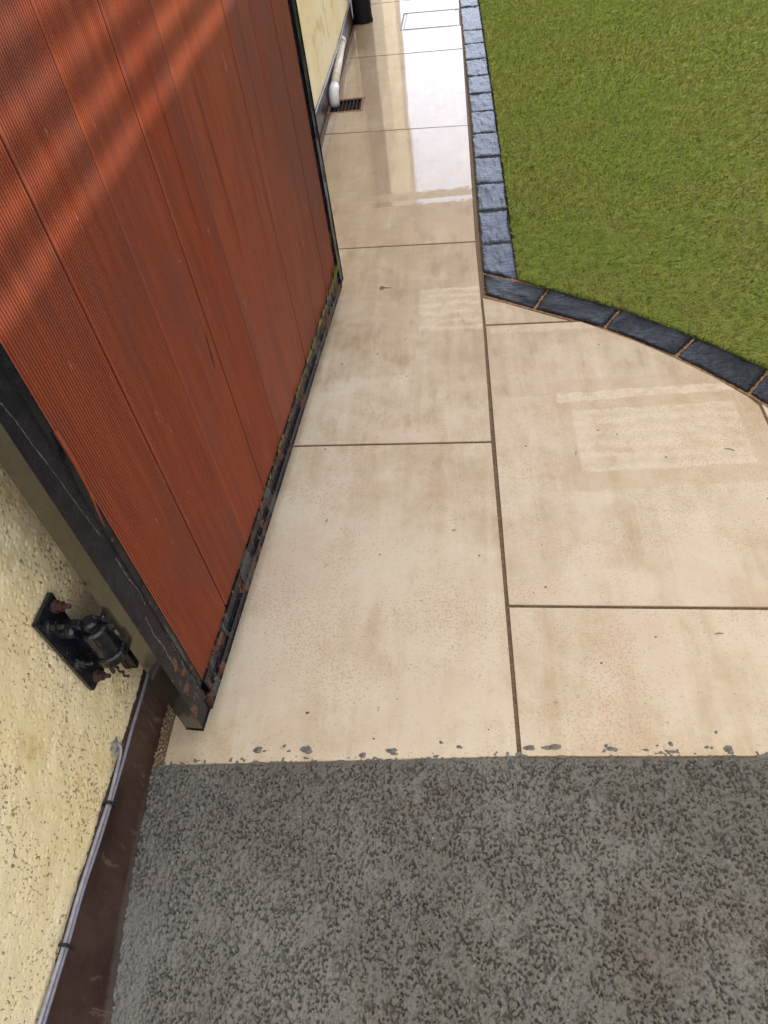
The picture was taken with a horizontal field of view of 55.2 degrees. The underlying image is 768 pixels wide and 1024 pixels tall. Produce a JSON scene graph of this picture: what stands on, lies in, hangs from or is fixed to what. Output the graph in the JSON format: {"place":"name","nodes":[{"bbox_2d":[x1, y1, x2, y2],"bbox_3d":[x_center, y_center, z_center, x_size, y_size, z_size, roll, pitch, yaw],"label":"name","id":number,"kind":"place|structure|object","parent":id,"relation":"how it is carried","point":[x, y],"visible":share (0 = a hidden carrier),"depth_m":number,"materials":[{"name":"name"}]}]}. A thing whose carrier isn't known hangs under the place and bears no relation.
{"place":"outdoors","nodes":[
{"label":"outdoors","id":0,"kind":"place"},
{"bbox_2d":[111,749,767,1023],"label":"concrete ground","id":1,"kind":"structure","parent":0,"point":[559,889],"depth_m":1.07,"materials":[{"name":"grey concrete"}]},
{"bbox_2d":[152,0,767,767],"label":"path","id":2,"kind":"structure","parent":0,"point":[574,582],"depth_m":1.52,"materials":[{"name":"stone"}]},
{"bbox_2d":[0,0,343,730],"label":"gate","id":3,"kind":"structure","parent":2,"relation":"on","point":[168,252],"depth_m":1.06,"materials":[{"name":"red wood"}]},
{"bbox_2d":[334,262,339,280],"bbox_3d":[-0.131,-0.667,2.030,0.016,0.036,0.064,2,49,10],"label":"moss tuft","id":4,"kind":"object","parent":3,"relation":"attached to","point":[335,273],"visible":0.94,"depth_m":2.03,"materials":[{"name":"green plant"}]},
{"bbox_2d":[253,746,261,752],"bbox_3d":[-0.214,0.402,1.243,0.017,0.003,0.012,-2,48,6],"label":"cement splash","id":5,"kind":"object","parent":2,"relation":"on","point":[258,749],"visible":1,"depth_m":1.24,"materials":[{"name":"grey concrete"}]},
{"bbox_2d":[300,746,312,753],"bbox_3d":[-0.130,0.398,1.233,0.023,0.004,0.014,16,53,21],"label":"cement splash","id":6,"kind":"object","parent":2,"relation":"on","point":[306,749],"visible":1,"depth_m":1.23,"materials":[{"name":"grey concrete"}]},
{"bbox_2d":[327,97,364,114],"bbox_3d":[-0.162,-1.732,3.175,0.159,0.051,0.155,-2,48,6],"label":"drain gully","id":7,"kind":"object","parent":2,"relation":"in","point":[355,104],"visible":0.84,"depth_m":3.18,"materials":[{"name":"metal"}]},
{"bbox_2d":[351,0,372,24],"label":"black post","id":8,"kind":"object","parent":2,"relation":"on","point":[362,12],"visible":1,"depth_m":3.87,"materials":[{"name":"plastic"}]},
{"bbox_2d":[359,752,365,757],"bbox_3d":[-0.036,0.403,1.216,0.013,0.003,0.010,-2,48,6],"label":"cement splash","id":9,"kind":"object","parent":2,"relation":"on","point":[362,755],"visible":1,"depth_m":1.22,"materials":[{"name":"grey concrete"}]},
{"bbox_2d":[386,748,396,752],"bbox_3d":[0.012,0.395,1.216,0.020,0.003,0.010,-2,48,6],"label":"cement splash","id":10,"kind":"object","parent":2,"relation":"on","point":[392,750],"visible":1,"depth_m":1.22,"materials":[{"name":"grey concrete"}]},
{"bbox_2d":[401,8,459,30],"bbox_3d":[0.243,-2.559,3.839,0.301,0.031,0.319,-2,48,6],"label":"inspection cover","id":11,"kind":"object","parent":2,"relation":"on","point":[431,19],"visible":0.75,"depth_m":3.82,"materials":[{"name":"stone"}]},
{"bbox_2d":[523,745,534,750],"bbox_3d":[0.235,0.383,1.193,0.020,0.003,0.010,-2,48,6],"label":"cement splash","id":12,"kind":"object","parent":2,"relation":"on","point":[530,747],"visible":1,"depth_m":1.19,"materials":[{"name":"grey concrete"}]},
{"bbox_2d":[541,744,560,749],"bbox_3d":[0.271,0.380,1.190,0.033,0.003,0.010,-2,48,6],"label":"cement splash","id":13,"kind":"object","parent":2,"relation":"on","point":[553,747],"visible":1,"depth_m":1.19,"materials":[{"name":"grey concrete"}]},
{"bbox_2d":[606,746,617,750],"bbox_3d":[0.365,0.379,1.177,0.020,0.003,0.008,-2,48,6],"label":"cement splash","id":14,"kind":"object","parent":2,"relation":"on","point":[610,748],"visible":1,"depth_m":1.18,"materials":[{"name":"grey concrete"}]},
{"bbox_2d":[723,746,733,753],"bbox_3d":[0.542,0.373,1.155,0.015,0.004,0.014,-2,48,6],"label":"cement splash","id":15,"kind":"object","parent":2,"relation":"on","point":[728,749],"visible":1,"depth_m":1.15,"materials":[{"name":"grey concrete"}]},
{"bbox_2d":[478,0,767,370],"bbox_3d":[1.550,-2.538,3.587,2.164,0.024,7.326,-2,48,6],"label":"artificial turf","id":16,"kind":"structure","parent":0,"point":[621,105],"depth_m":2.54,"materials":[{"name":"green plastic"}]},
{"label":"ground","id":17,"kind":"structure","parent":0,"visible":0},
{"bbox_2d":[0,0,353,1023],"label":"house wall","id":18,"kind":"structure","parent":17,"relation":"on","point":[62,726],"depth_m":0.98,"materials":[{"name":"beige paint"}]},
{"bbox_2d":[58,943,74,949],"bbox_3d":[-0.417,0.571,0.965,0.014,0.020,0.004,-2,48,6],"label":"cable clip","id":19,"kind":"object","parent":18,"relation":"attached to","point":[70,946],"visible":1,"depth_m":0.96,"materials":[{"name":"black plastic"}]},
{"bbox_2d":[37,742,121,1023],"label":"cable","id":20,"kind":"object","parent":18,"relation":"attached to","point":[54,975],"visible":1,"depth_m":1.00,"materials":[{"name":"grey plastic"}]},
{"bbox_2d":[32,592,127,690],"bbox_3d":[-0.395,0.179,1.016,0.093,0.188,0.055,-11,48,-1],"label":"wall bracket","id":21,"kind":"object","parent":18,"relation":"attached to","point":[87,649],"depth_m":0.99,"materials":[{"name":"black metal"}]},
{"bbox_2d":[109,666,128,677],"bbox_3d":[-0.400,0.237,1.096,0.014,0.066,0.020,-2,48,6],"label":"twisted wire","id":22,"kind":"object","parent":21,"relation":"hanging from","point":[112,670],"visible":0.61,"depth_m":1.10,"materials":[{"name":"metal"}]},
{"bbox_2d":[103,800,116,807],"bbox_3d":[-0.408,0.435,1.094,0.014,0.020,0.004,-2,48,6],"label":"cable clip","id":23,"kind":"object","parent":18,"relation":"attached to","point":[112,804],"visible":1,"depth_m":1.09,"materials":[{"name":"black plastic"}]},
{"bbox_2d":[110,736,117,757],"bbox_3d":[-0.416,0.362,1.132,0.007,0.027,0.031,-2,48,6],"label":"filler patch","id":24,"kind":"object","parent":18,"relation":"attached to","point":[114,747],"visible":1,"depth_m":1.13,"materials":[{"name":"grey concrete"}]},
{"bbox_2d":[120,635,138,668],"bbox_3d":[-0.406,0.217,1.175,0.020,0.050,0.050,-2,48,6],"label":"angle bracket","id":25,"kind":"object","parent":18,"relation":"attached to","point":[130,660],"visible":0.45,"depth_m":1.17,"materials":[{"name":"brown metal"}]},
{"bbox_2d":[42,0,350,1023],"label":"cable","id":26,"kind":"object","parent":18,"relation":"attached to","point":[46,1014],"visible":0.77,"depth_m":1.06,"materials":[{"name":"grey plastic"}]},
{"bbox_2d":[329,35,345,107],"bbox_3d":[-0.210,-2.043,3.376,0.090,0.084,0.726,-6,48,3],"label":"waste pipe","id":27,"kind":"object","parent":18,"relation":"attached to","point":[334,91],"visible":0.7,"depth_m":3.22,"materials":[{"name":"white plastic"}]},
{"bbox_2d":[460,0,767,407],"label":"kerb","id":28,"kind":"structure","parent":17,"relation":"on","point":[502,283],"depth_m":2.10,"materials":[{"name":"grey stone"}]}
]}

